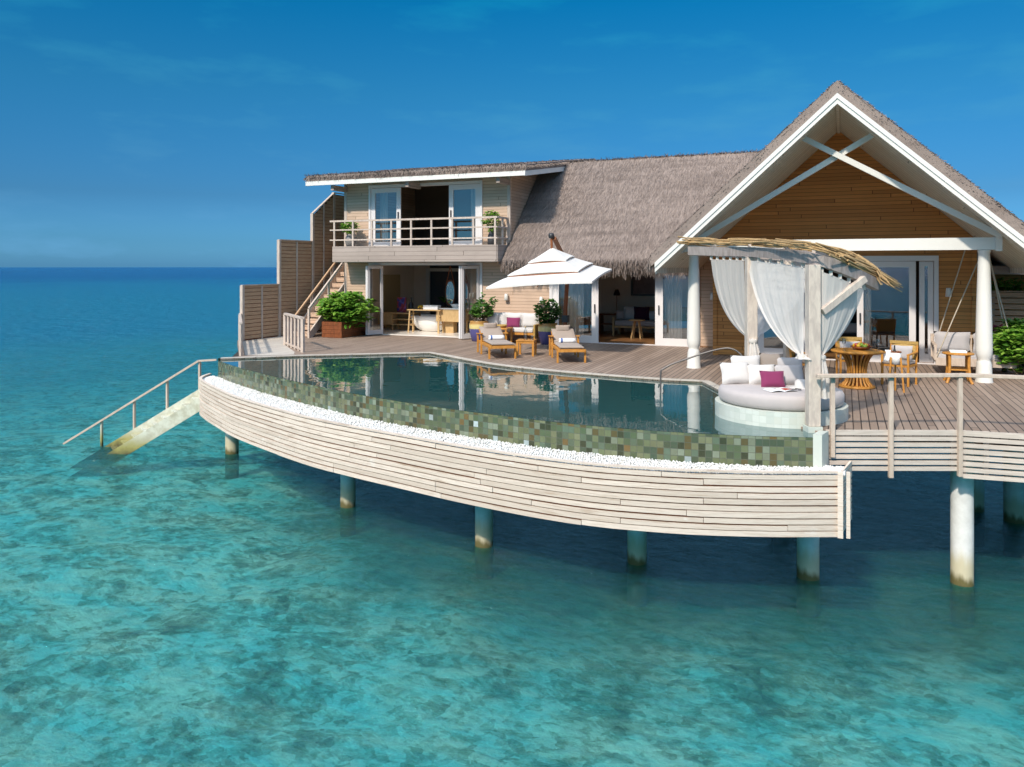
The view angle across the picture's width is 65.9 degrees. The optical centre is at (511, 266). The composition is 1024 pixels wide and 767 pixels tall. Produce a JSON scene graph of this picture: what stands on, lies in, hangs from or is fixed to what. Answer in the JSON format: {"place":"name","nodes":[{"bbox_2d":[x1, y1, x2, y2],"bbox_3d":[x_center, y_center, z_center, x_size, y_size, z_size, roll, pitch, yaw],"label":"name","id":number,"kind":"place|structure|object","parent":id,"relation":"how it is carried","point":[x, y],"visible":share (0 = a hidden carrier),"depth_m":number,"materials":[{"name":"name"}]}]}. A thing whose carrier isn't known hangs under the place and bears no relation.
{"place":"outdoors","nodes":[
{"label":"outdoors","id":0,"kind":"place"},
{"bbox_2d":[0,267,276,361],"bbox_3d":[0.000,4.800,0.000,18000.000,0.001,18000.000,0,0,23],"label":"sea","id":1,"kind":"structure","parent":0,"point":[55,311],"depth_m":93.63,"materials":[{"name":"liquid"}]},
{"bbox_2d":[772,537,792,555],"bbox_3d":[5.162,5.370,15.079,0.367,3.460,0.367,0,0,23],"label":"piling","id":2,"kind":"object","parent":1,"relation":"in","point":[782,546],"depth_m":14.92,"materials":[{"name":"concrete"}]},
{"bbox_2d":[974,448,984,547],"bbox_3d":[9.138,4.840,15.628,0.367,4.520,0.367,0,0,23],"label":"piling","id":3,"kind":"object","parent":1,"relation":"in","point":[979,525],"visible":0.19,"depth_m":15.45,"materials":[{"name":"concrete"}]},
{"bbox_2d":[0,341,1023,766],"bbox_3d":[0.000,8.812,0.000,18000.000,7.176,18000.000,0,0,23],"label":"seabed","id":4,"kind":"structure","parent":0,"point":[174,597],"depth_m":11.97,"materials":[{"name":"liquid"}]},
{"bbox_2d":[63,359,216,476],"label":"sea stairs","id":5,"kind":"structure","parent":4,"relation":"on","point":[144,433],"depth_m":20.68,"materials":[{"name":"paint"}]},
{"bbox_2d":[225,433,238,478],"bbox_3d":[-7.226,5.370,20.387,0.337,3.460,0.337,0,0,23],"label":"piling","id":6,"kind":"object","parent":4,"relation":"on","point":[231,457],"visible":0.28,"depth_m":20.25,"materials":[{"name":"concrete"}]},
{"bbox_2d":[340,474,355,536],"bbox_3d":[-3.294,5.370,15.866,0.306,3.460,0.306,0,0,23],"label":"piling","id":7,"kind":"object","parent":4,"relation":"on","point":[347,506],"visible":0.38,"depth_m":15.74,"materials":[{"name":"concrete"}]},
{"bbox_2d":[475,506,492,579],"bbox_3d":[-0.483,5.370,13.640,0.316,3.460,0.316,0,0,23],"label":"piling","id":8,"kind":"object","parent":4,"relation":"on","point":[483,543],"visible":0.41,"depth_m":13.50,"materials":[{"name":"concrete"}]},
{"bbox_2d":[627,530,646,606],"bbox_3d":[2.034,5.370,12.854,0.316,3.460,0.316,0,0,23],"label":"piling","id":9,"kind":"object","parent":4,"relation":"on","point":[636,568],"visible":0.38,"depth_m":12.72,"materials":[{"name":"concrete"}]},
{"bbox_2d":[796,537,819,617],"bbox_3d":[4.583,5.370,12.232,0.337,3.460,0.337,0,0,23],"label":"piling","id":10,"kind":"object","parent":4,"relation":"on","point":[808,592],"visible":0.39,"depth_m":12.09,"materials":[{"name":"concrete"}]},
{"bbox_2d":[950,441,973,628],"bbox_3d":[6.835,4.840,12.000,0.322,4.520,0.322,0,0,23],"label":"piling","id":11,"kind":"object","parent":4,"relation":"on","point":[961,553],"visible":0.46,"depth_m":11.87,"materials":[{"name":"concrete"}]},
{"bbox_2d":[1003,450,1023,557],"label":"piling","id":12,"kind":"object","parent":4,"relation":"on","point":[1013,519],"visible":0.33,"depth_m":14.79,"materials":[{"name":"concrete"}]},
{"bbox_2d":[900,441,1023,446],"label":"deck bearers","id":13,"kind":"object","parent":12,"relation":"on","point":[974,443],"depth_m":12.33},
{"bbox_2d":[0,0,1023,266],"label":"sky","id":14,"kind":"structure","parent":0,"point":[134,133],"materials":[{"name":"blue"}]},
{"bbox_2d":[599,313,623,332],"bbox_3d":[3.579,2.022,28.443,0.800,0.685,0.400,0,0,23],"label":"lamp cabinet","id":15,"kind":"object","parent":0,"point":[601,323],"visible":0.64,"depth_m":28.41,"materials":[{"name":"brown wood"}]},
{"bbox_2d":[614,289,619,313],"bbox_3d":[3.763,1.240,28.366,0.260,0.880,0.253,0,0,23],"label":"reading lamp","id":16,"kind":"object","parent":15,"relation":"on","point":[616,293],"visible":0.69,"depth_m":28.30,"materials":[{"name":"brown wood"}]},
{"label":"deck underlay","id":17,"kind":"structure","parent":0,"visible":0},
{"bbox_2d":[222,331,1023,442],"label":"deck","id":18,"kind":"structure","parent":17,"relation":"on","point":[930,403],"depth_m":17.97,"materials":[{"name":"wood"}]},
{"bbox_2d":[238,313,242,355],"bbox_3d":[-8.073,1.948,23.478,0.099,0.905,4.591,0,0,-19],"label":"side railing","id":19,"kind":"object","parent":18,"relation":"on","point":[240,334],"visible":1,"depth_m":21.33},
{"bbox_2d":[240,284,279,340],"bbox_3d":[-8.403,1.538,26.413,0.115,1.924,1.850,0,0,23],"label":"privacy screen","id":20,"kind":"object","parent":18,"relation":"on","point":[259,308],"visible":0.98,"depth_m":26.37,"materials":[{"name":"brown wood"}]},
{"bbox_2d":[243,336,294,355],"bbox_3d":[-7.573,2.395,24.369,1.614,0.001,6.229,0,0,-16],"label":"deck landing","id":21,"kind":"object","parent":18,"relation":"on","point":[266,346],"visible":0.78,"depth_m":23.50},
{"bbox_2d":[283,313,304,352],"bbox_3d":[-6.439,1.905,23.279,0.120,0.990,2.527,0,0,-27],"label":"balustrade","id":22,"kind":"object","parent":18,"relation":"on","point":[299,333],"visible":1,"depth_m":23.07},
{"bbox_2d":[277,239,313,336],"bbox_3d":[-7.692,0.770,28.099,0.115,3.460,1.890,0,0,23],"label":"privacy screen","id":23,"kind":"object","parent":18,"relation":"on","point":[295,271],"visible":0.81,"depth_m":28.00,"materials":[{"name":"brown wood"}]},
{"bbox_2d":[293,262,343,337],"bbox_3d":[-6.425,0.365,28.769,0.795,4.233,4.133,0,0,23],"label":"outdoor stairs","id":24,"kind":"structure","parent":18,"relation":"on","point":[327,289],"depth_m":27.89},
{"bbox_2d":[310,193,334,331],"bbox_3d":[-7.079,-0.164,29.554,0.115,5.328,1.348,0,0,23],"label":"privacy screen","id":25,"kind":"object","parent":18,"relation":"on","point":[322,215],"visible":0.54,"depth_m":29.50,"materials":[{"name":"brown wood"}]},
{"bbox_2d":[332,192,343,308],"bbox_3d":[-6.546,-0.175,30.817,0.115,5.350,1.490,0,0,23],"label":"privacy screen","id":26,"kind":"object","parent":18,"relation":"on","point":[339,207],"visible":0.09,"depth_m":30.49,"materials":[{"name":"brown wood"}]},
{"bbox_2d":[322,321,365,337],"bbox_3d":[-5.797,2.123,27.490,0.800,0.533,1.600,0,0,23],"label":"planter box","id":27,"kind":"object","parent":18,"relation":"on","point":[331,329],"visible":0.71,"depth_m":26.85,"materials":[{"name":"red wood"}]},
{"bbox_2d":[316,290,380,328],"bbox_3d":[-5.645,1.473,27.417,2.272,1.332,2.422,0,0,23],"label":"green shrub","id":28,"kind":"object","parent":27,"relation":"in","point":[352,306],"visible":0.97,"depth_m":26.83,"materials":[{"name":"green plant"}]},
{"bbox_2d":[303,158,594,339],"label":"two storey block","id":29,"kind":"structure","parent":18,"relation":"on","point":[419,232],"depth_m":27.58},
{"bbox_2d":[339,222,359,245],"bbox_3d":[-5.746,-1.181,27.930,0.719,0.963,0.760,0,0,-33],"label":"balcony plant","id":30,"kind":"object","parent":29,"relation":"on","point":[348,233],"visible":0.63,"depth_m":27.80,"materials":[{"name":"green plant"}]},
{"bbox_2d":[366,266,371,334],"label":"door","id":31,"kind":"structure","parent":29,"relation":"in","point":[366,266],"depth_m":28.00,"materials":[{"name":"paint"}]},
{"bbox_2d":[367,266,382,334],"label":"door","id":32,"kind":"structure","parent":29,"relation":"in","point":[369,332],"depth_m":27.84,"materials":[{"name":"paint"}]},
{"bbox_2d":[371,187,400,245],"bbox_3d":[-4.458,-1.760,27.900,1.210,2.060,0.095,0,0,23],"label":"door","id":33,"kind":"structure","parent":29,"relation":"in","point":[397,190],"depth_m":27.87,"materials":[{"name":"paint"}]},
{"bbox_2d":[378,312,420,329],"bbox_3d":[-4.230,2.035,29.727,1.550,0.660,0.500,0,0,23],"label":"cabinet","id":34,"kind":"object","parent":29,"relation":"on","point":[395,318],"visible":0.67,"depth_m":29.68,"materials":[{"name":"brown wood"}]},
{"bbox_2d":[397,297,405,311],"bbox_3d":[-4.143,1.420,29.690,0.380,0.560,0.040,0,0,23],"label":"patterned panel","id":35,"kind":"object","parent":34,"relation":"on","point":[401,304],"visible":1,"depth_m":29.67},
{"bbox_2d":[409,297,413,312],"bbox_3d":[-3.774,1.415,29.535,0.190,0.570,0.190,0,0,23],"label":"dark bottle","id":36,"kind":"object","parent":34,"relation":"on","point":[411,305],"visible":0.9,"depth_m":29.47,"materials":[{"name":"black glass"}]},
{"bbox_2d":[407,309,443,333],"bbox_3d":[-3.109,1.948,28.462,1.360,0.837,0.365,0,0,23],"label":"bath table","id":37,"kind":"object","parent":29,"relation":"on","point":[409,323],"visible":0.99,"depth_m":28.44,"materials":[{"name":"brown wood"}]},
{"bbox_2d":[423,305,440,309],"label":"folded towels","id":38,"kind":"object","parent":37,"relation":"on","point":[431,307],"visible":1,"depth_m":28.23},
{"bbox_2d":[410,314,443,330],"bbox_3d":[-2.984,2.075,29.169,1.680,0.580,0.930,0,0,23],"label":"bathtub","id":39,"kind":"object","parent":29,"relation":"on","point":[425,322],"visible":0.67,"depth_m":28.84,"materials":[{"name":"white ceramic"}]},
{"bbox_2d":[445,266,454,305],"bbox_3d":[-2.255,0.684,28.840,0.396,1.457,0.060,0,0,23],"label":"hanging mirror","id":40,"kind":"object","parent":29,"relation":"hanging from","point":[450,291],"visible":0.95,"depth_m":28.84,"materials":[{"name":"blue mirror"}]},
{"bbox_2d":[444,322,456,332],"bbox_3d":[-2.205,2.160,28.494,0.360,0.410,0.300,0,0,23],"label":"waste basket","id":41,"kind":"object","parent":29,"relation":"on","point":[450,327],"visible":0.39,"depth_m":28.36,"materials":[{"name":"brown wood"}]},
{"bbox_2d":[436,300,469,332],"bbox_3d":[-2.129,1.771,28.353,1.110,1.188,0.620,0,0,23],"label":"vanity","id":42,"kind":"object","parent":29,"relation":"on","point":[449,314],"visible":0.65,"depth_m":28.14,"materials":[{"name":"brown wood"}]},
{"bbox_2d":[459,266,465,338],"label":"door","id":43,"kind":"structure","parent":29,"relation":"in","point":[459,266],"depth_m":26.09,"materials":[{"name":"paint"}]},
{"bbox_2d":[449,184,479,244],"bbox_3d":[-1.611,-1.760,26.700,1.170,2.060,0.095,0,0,23],"label":"door","id":44,"kind":"structure","parent":29,"relation":"in","point":[465,186],"depth_m":26.67,"materials":[{"name":"paint"}]},
{"bbox_2d":[466,276,468,304],"bbox_3d":[-1.741,0.684,28.515,0.396,1.457,0.060,0,0,23],"label":"hanging mirror","id":45,"kind":"object","parent":29,"relation":"hanging from","point":[467,292],"visible":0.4,"depth_m":28.46,"materials":[{"name":"blue mirror"}]},
{"bbox_2d":[461,266,479,338],"bbox_3d":[-1.389,1.165,26.261,0.734,2.410,0.050,0,0,-38],"label":"door","id":46,"kind":"structure","parent":29,"relation":"in","point":[463,336],"depth_m":26.07,"materials":[{"name":"paint"}]},
{"bbox_2d":[481,210,500,244],"bbox_3d":[-0.692,-1.280,25.805,0.695,1.161,0.741,0,0,23],"label":"balcony plant","id":47,"kind":"object","parent":29,"relation":"on","point":[487,221],"visible":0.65,"depth_m":25.68,"materials":[{"name":"green plant"}]},
{"bbox_2d":[469,292,498,341],"bbox_3d":[-0.987,1.607,25.608,0.851,1.585,1.116,0,0,-26],"label":"potted shrub","id":48,"kind":"object","parent":18,"relation":"on","point":[478,314],"visible":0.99,"depth_m":25.37,"materials":[{"name":"green plant"}]},
{"bbox_2d":[476,323,515,358],"bbox_3d":[-0.435,1.988,21.501,0.775,0.825,1.941,0,0,-12],"label":"sun lounger","id":49,"kind":"object","parent":18,"relation":"on","point":[486,330],"visible":0.96,"depth_m":21.74,"materials":[{"name":"fabric"}]},
{"bbox_2d":[488,335,504,339],"bbox_3d":[-0.420,1.912,21.433,0.420,0.122,0.122,0,0,-12],"label":"rolled towel","id":50,"kind":"object","parent":49,"relation":"on","point":[496,337],"visible":1,"depth_m":21.40,"materials":[{"name":"white fabric"}]},
{"bbox_2d":[501,327,512,342],"bbox_3d":[-0.424,2.150,24.867,0.800,0.500,0.520,0,0,23],"label":"coffee table","id":51,"kind":"object","parent":18,"relation":"on","point":[511,332],"visible":0.44,"depth_m":24.89,"materials":[{"name":"brown wood"}]},
{"bbox_2d":[487,312,539,338],"bbox_3d":[0.013,1.935,25.389,1.870,0.930,0.800,0,0,23],"label":"outdoor sofa","id":52,"kind":"object","parent":18,"relation":"on","point":[529,322],"visible":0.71,"depth_m":25.28,"materials":[{"name":"fabric"}]},
{"bbox_2d":[507,317,519,326],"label":"purple pillow","id":53,"kind":"object","parent":52,"relation":"on","point":[513,322],"visible":0.98,"depth_m":25.31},
{"bbox_2d":[218,352,832,477],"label":"swimming pool","id":54,"kind":"structure","parent":18,"relation":"in","point":[618,415],"depth_m":14.30,"materials":[{"name":"liquid"}]},
{"bbox_2d":[202,375,845,476],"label":"pebbles","id":55,"kind":"object","parent":54,"relation":"on","point":[248,393],"visible":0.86,"depth_m":12.83,"materials":[{"name":"gravel"}]},
{"bbox_2d":[199,373,851,538],"bbox_3d":[-2.213,3.251,15.075,16.118,0.902,2.715,0,0,36],"label":"timber skirt","id":56,"kind":"object","parent":54,"relation":"attached to","point":[747,505],"visible":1,"depth_m":11.49,"materials":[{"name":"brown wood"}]},
{"bbox_2d":[516,339,536,355],"bbox_3d":[0.396,2.188,21.483,0.500,0.425,0.500,0,0,11],"label":"side table","id":57,"kind":"object","parent":18,"relation":"on","point":[519,342],"visible":1,"depth_m":21.29,"materials":[{"name":"brown wood"}]},
{"bbox_2d":[533,298,562,344],"bbox_3d":[1.087,1.688,24.616,0.974,1.424,1.011,0,0,23],"label":"potted shrub","id":58,"kind":"object","parent":18,"relation":"on","point":[547,324],"visible":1,"depth_m":24.40,"materials":[{"name":"green plant"}]},
{"bbox_2d":[486,233,611,349],"bbox_3d":[1.162,0.720,22.252,3.164,3.352,2.905,0,0,23],"label":"cantilever umbrella","id":59,"kind":"object","parent":18,"relation":"on","point":[552,265],"visible":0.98,"depth_m":21.44,"materials":[{"name":"fabric"}]},
{"bbox_2d":[548,325,585,362],"bbox_3d":[1.432,1.988,20.635,0.775,0.825,1.941,0,0,-4],"label":"sun lounger","id":60,"kind":"object","parent":18,"relation":"on","point":[561,331],"visible":0.98,"depth_m":20.91,"materials":[{"name":"fabric"}]},
{"bbox_2d":[559,338,575,342],"bbox_3d":[1.437,1.912,20.564,0.420,0.122,0.122,0,0,-4],"label":"rolled towel","id":61,"kind":"object","parent":60,"relation":"on","point":[567,340],"visible":1,"depth_m":20.52,"materials":[{"name":"white fabric"}]},
{"bbox_2d":[660,347,741,392],"bbox_3d":[3.669,2.168,15.179,1.634,1.264,0.124,0,0,12],"label":"pool handrail","id":62,"kind":"object","parent":18,"relation":"on","point":[665,367],"visible":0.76,"depth_m":15.22,"materials":[{"name":"metal"}]},
{"bbox_2d":[498,80,1023,382],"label":"thatched house","id":63,"kind":"structure","parent":18,"relation":"on","point":[839,163],"depth_m":20.34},
{"bbox_2d":[552,278,598,341],"bbox_3d":[2.007,1.189,25.153,1.540,2.358,0.095,0,0,23],"label":"door","id":64,"kind":"structure","parent":63,"relation":"in","point":[595,285],"depth_m":24.91,"materials":[{"name":"paint"}]},
{"bbox_2d":[629,319,644,338],"bbox_3d":[4.141,2.052,26.198,0.540,0.634,0.540,0,0,23],"label":"side stool","id":65,"kind":"object","parent":63,"relation":"on","point":[639,327],"visible":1,"depth_m":26.14,"materials":[{"name":"brown wood"}]},
{"bbox_2d":[631,269,663,295],"bbox_3d":[5.035,0.550,28.551,1.500,1.000,0.030,0,0,23],"label":"picture frame","id":66,"kind":"object","parent":63,"relation":"attached to","point":[644,285],"visible":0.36,"depth_m":28.66,"materials":[{"name":"black metal"}]},
{"bbox_2d":[612,307,686,335],"bbox_3d":[4.853,1.875,27.152,2.650,0.980,0.870,0,0,23],"label":"daybed sofa","id":67,"kind":"object","parent":63,"relation":"on","point":[620,324],"visible":0.43,"depth_m":27.10,"materials":[{"name":"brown wood"}]},
{"bbox_2d":[616,310,623,319],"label":"sofa pillow","id":68,"kind":"object","parent":67,"relation":"on","point":[619,314],"visible":1,"depth_m":27.58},
{"bbox_2d":[623,306,635,319],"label":"sofa pillow","id":69,"kind":"object","parent":67,"relation":"on","point":[628,313],"visible":0.95,"depth_m":27.55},
{"bbox_2d":[634,306,649,319],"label":"sofa pillow","id":70,"kind":"object","parent":67,"relation":"on","point":[641,312],"visible":0.93,"depth_m":27.27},
{"bbox_2d":[649,311,654,319],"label":"sofa pillow","id":71,"kind":"object","parent":67,"relation":"on","point":[651,315],"visible":0.71,"depth_m":27.23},
{"bbox_2d":[655,273,687,345],"bbox_3d":[4.952,1.189,23.912,1.250,2.358,0.095,0,0,23],"label":"door","id":72,"kind":"structure","parent":63,"relation":"in","point":[659,340],"depth_m":24.09,"materials":[{"name":"paint"}]},
{"bbox_2d":[758,262,805,353],"bbox_3d":[7.114,1.114,20.854,1.190,2.508,0.050,0,0,23],"label":"door","id":73,"kind":"structure","parent":63,"relation":"in","point":[760,338],"depth_m":20.92,"materials":[{"name":"paint"}]},
{"bbox_2d":[834,314,907,346],"bbox_3d":[10.169,1.850,23.224,2.600,0.870,1.000,0,0,23],"label":"dark sofa","id":74,"kind":"object","parent":63,"relation":"on","point":[886,329],"visible":0.34,"depth_m":23.04,"materials":[{"name":"fabric"}]},
{"bbox_2d":[844,323,872,333],"bbox_3d":[9.960,1.780,22.986,1.000,0.320,0.220,0,0,20],"label":"long pillow","id":75,"kind":"object","parent":74,"relation":"on","point":[851,328],"visible":0.33,"depth_m":22.91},
{"bbox_2d":[857,261,915,360],"bbox_3d":[9.404,1.114,19.864,1.340,2.508,0.095,0,0,23],"label":"door","id":76,"kind":"structure","parent":63,"relation":"in","point":[911,264],"depth_m":19.66,"materials":[{"name":"paint"}]},
{"bbox_2d":[919,261,932,362],"bbox_3d":[10.274,1.114,19.598,0.310,2.508,0.050,0,0,23],"label":"door","id":77,"kind":"structure","parent":63,"relation":"in","point":[923,357],"depth_m":19.59,"materials":[{"name":"paint"}]},
{"bbox_2d":[945,288,951,296],"bbox_3d":[10.658,0.620,19.285,0.150,0.220,0.171,0,0,23],"label":"wall lamp","id":78,"kind":"object","parent":63,"relation":"attached to","point":[948,292],"visible":0.91,"depth_m":19.23,"materials":[{"name":"white paint"}]},
{"bbox_2d":[930,250,1017,368],"bbox_3d":[10.373,0.848,17.785,1.630,2.704,0.823,0,0,23],"label":"swing seat","id":79,"kind":"object","parent":63,"relation":"hanging from","point":[946,341],"visible":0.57,"depth_m":17.91,"materials":[{"name":"fabric"}]},
{"bbox_2d":[715,383,847,428],"bbox_3d":[4.380,2.272,12.913,2.060,0.655,2.060,0,0,23],"label":"round daybed","id":80,"kind":"object","parent":18,"relation":"on","point":[746,399],"visible":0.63,"depth_m":12.15,"materials":[{"name":"fabric"}]},
{"bbox_2d":[719,362,748,383],"bbox_3d":[3.749,1.781,13.257,0.500,0.347,0.261,0,0,-3],"label":"daybed pillow","id":81,"kind":"object","parent":80,"relation":"on","point":[733,373],"visible":1,"depth_m":13.17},
{"bbox_2d":[730,355,759,364],"bbox_3d":[4.037,1.742,13.633,0.520,0.427,0.243,0,0,-3],"label":"daybed pillow","id":82,"kind":"object","parent":80,"relation":"on","point":[754,360],"visible":0.34,"depth_m":13.59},
{"bbox_2d":[747,364,774,383],"bbox_3d":[4.166,1.793,13.179,0.460,0.324,0.260,0,0,3],"label":"daybed pillow","id":83,"kind":"object","parent":80,"relation":"on","point":[754,374],"visible":0.6,"depth_m":13.12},
{"bbox_2d":[759,353,782,364],"bbox_3d":[4.482,1.725,13.666,0.400,0.460,0.240,0,0,20],"label":"daybed pillow","id":84,"kind":"object","parent":80,"relation":"on","point":[767,359],"visible":0.42,"depth_m":13.62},
{"bbox_2d":[759,371,785,386],"bbox_3d":[4.242,1.827,12.868,0.390,0.256,0.193,0,0,5],"label":"purple pillow","id":85,"kind":"object","parent":80,"relation":"on","point":[772,378],"visible":0.99,"depth_m":12.81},
{"bbox_2d":[763,387,794,391],"bbox_3d":[4.223,1.931,12.450,0.440,0.025,0.300,0,0,-9],"label":"open magazine","id":86,"kind":"object","parent":80,"relation":"on","point":[783,389],"visible":1,"depth_m":12.43,"materials":[{"name":"paper"}]},
{"bbox_2d":[774,365,802,384],"bbox_3d":[4.606,1.793,13.129,0.460,0.324,0.260,0,0,-2],"label":"daybed pillow","id":87,"kind":"object","parent":80,"relation":"on","point":[792,373],"visible":0.67,"depth_m":13.05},
{"bbox_2d":[777,357,803,378],"bbox_3d":[4.767,1.751,13.551,0.460,0.408,0.240,0,0,-1],"label":"daybed pillow","id":88,"kind":"object","parent":80,"relation":"on","point":[787,361],"visible":0.34,"depth_m":13.50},
{"bbox_2d":[788,379,804,388],"bbox_3d":[4.675,1.883,12.780,0.400,0.135,0.400,0,0,23],"label":"white hat","id":89,"kind":"object","parent":80,"relation":"on","point":[799,383],"visible":0.77,"depth_m":12.71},
{"bbox_2d":[676,236,902,432],"bbox_3d":[5.057,1.120,14.313,2.789,3.500,5.642,0,0,-12],"label":"driftwood pergola","id":90,"kind":"object","parent":18,"relation":"on","point":[859,270],"visible":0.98,"depth_m":11.89,"materials":[{"name":"wood"}]},
{"bbox_2d":[710,256,759,355],"bbox_3d":[4.143,0.758,14.753,0.258,1.945,1.428,0,0,-22],"label":"tied curtain","id":91,"kind":"object","parent":90,"relation":"hanging from","point":[728,277],"visible":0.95,"depth_m":14.78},
{"bbox_2d":[749,258,810,359],"bbox_3d":[4.324,0.588,12.970,0.257,1.544,2.789,0,0,-1],"label":"tied curtain","id":92,"kind":"object","parent":90,"relation":"hanging from","point":[778,288],"visible":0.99,"depth_m":12.79,"materials":[{"name":"fabric"}]},
{"bbox_2d":[758,260,804,335],"bbox_3d":[5.269,0.725,15.518,1.302,1.770,2.861,0,0,23],"label":"tied curtain","id":93,"kind":"object","parent":90,"relation":"hanging from","point":[763,326],"visible":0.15,"depth_m":15.29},
{"bbox_2d":[821,267,864,398],"bbox_3d":[4.934,0.973,11.884,0.988,1.935,0.266,0,0,-25],"label":"tied curtain","id":94,"kind":"object","parent":90,"relation":"hanging from","point":[835,321],"visible":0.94,"depth_m":11.73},
{"bbox_2d":[788,347,804,365],"bbox_3d":[6.090,1.965,16.379,0.583,0.871,0.565,0,0,38],"label":"dining chair","id":95,"kind":"object","parent":18,"relation":"on","point":[792,353],"visible":0.13,"depth_m":16.30,"materials":[{"name":"brown wood"}]},
{"bbox_2d":[835,337,862,379],"bbox_3d":[7.303,1.965,17.031,0.565,0.871,0.583,0,0,13],"label":"dining chair","id":96,"kind":"object","parent":18,"relation":"on","point":[847,344],"visible":0.38,"depth_m":17.18,"materials":[{"name":"brown wood"}]},
{"bbox_2d":[830,348,883,389],"bbox_3d":[6.884,2.027,15.764,0.980,0.745,0.980,0,0,23],"label":"dining table","id":97,"kind":"object","parent":18,"relation":"on","point":[860,364],"visible":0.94,"depth_m":15.59,"materials":[{"name":"brown wood"}]},
{"bbox_2d":[850,342,872,349],"bbox_3d":[6.977,1.579,15.779,0.420,0.152,0.420,0,0,23],"label":"fruit bowl","id":98,"kind":"object","parent":97,"relation":"on","point":[860,346],"visible":1,"depth_m":15.68,"materials":[{"name":"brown wood"}]},
{"bbox_2d":[825,429,956,470],"bbox_3d":[5.575,2.696,11.611,1.937,0.609,0.082,0,0,0],"label":"slat skirting","id":99,"kind":"object","parent":18,"relation":"attached to","point":[950,435],"visible":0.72,"depth_m":11.57,"materials":[{"name":"wood"}]},
{"bbox_2d":[887,351,904,392],"bbox_3d":[7.406,2.014,15.253,0.309,0.777,0.281,0,0,23],"label":"wine cooler","id":100,"kind":"object","parent":18,"relation":"on","point":[895,358],"visible":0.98,"depth_m":15.15,"materials":[{"name":"white ceramic"}]},
{"bbox_2d":[884,350,890,360],"bbox_3d":[7.249,1.710,15.241,0.142,0.221,0.026,0,0,23],"label":"white napkin","id":101,"kind":"object","parent":100,"relation":"hanging from","point":[887,356],"visible":1,"depth_m":15.23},
{"bbox_2d":[881,340,918,386],"bbox_3d":[7.934,1.965,16.167,0.565,0.871,0.583,0,0,45],"label":"dining chair","id":102,"kind":"object","parent":18,"relation":"on","point":[909,351],"visible":0.74,"depth_m":16.14,"materials":[{"name":"brown wood"}]},
{"bbox_2d":[815,373,1023,477],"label":"deck railing","id":103,"kind":"object","parent":18,"relation":"attached to","point":[892,376],"visible":1,"depth_m":11.52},
{"bbox_2d":[942,351,974,384],"bbox_3d":[9.283,2.097,16.435,0.600,0.637,0.600,0,0,23],"label":"serving stool","id":104,"kind":"object","parent":18,"relation":"on","point":[967,367],"visible":0.93,"depth_m":16.31,"materials":[{"name":"brown wood"}]},
{"bbox_2d":[949,350,966,352],"bbox_3d":[9.283,1.756,16.435,0.300,0.040,0.220,0,0,23],"label":"white tray","id":105,"kind":"object","parent":104,"relation":"on","point":[958,351],"visible":1,"depth_m":16.36,"materials":[{"name":"ceramic"}]},
{"bbox_2d":[959,430,1023,482],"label":"slat skirting","id":106,"kind":"object","parent":18,"relation":"attached to","point":[985,452],"visible":0.98,"depth_m":11.43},
{"bbox_2d":[992,324,1007,371],"bbox_3d":[11.246,1.861,18.014,0.837,1.094,0.667,0,0,23],"label":"flowering plant","id":107,"kind":"object","parent":18,"relation":"on","point":[1002,369],"visible":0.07,"depth_m":18.08,"materials":[{"name":"green plant"}]},
{"bbox_2d":[977,259,1023,321],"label":"courtyard wall","id":108,"kind":"structure","parent":18,"relation":"on","point":[999,270],"depth_m":22.73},
{"bbox_2d":[991,291,1023,330],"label":"slatted fence","id":109,"kind":"object","parent":18,"relation":"on","point":[1005,306],"visible":0.07,"depth_m":20.59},
{"bbox_2d":[991,277,1023,297],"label":"trailing plant","id":110,"kind":"object","parent":109,"relation":"on","point":[1005,286],"visible":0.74,"depth_m":20.74,"materials":[{"name":"green plant"}]},
{"bbox_2d":[993,318,1023,374],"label":"leafy bush","id":111,"kind":"object","parent":18,"relation":"on","point":[1010,338],"visible":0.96,"depth_m":17.06,"materials":[{"name":"green plant"}]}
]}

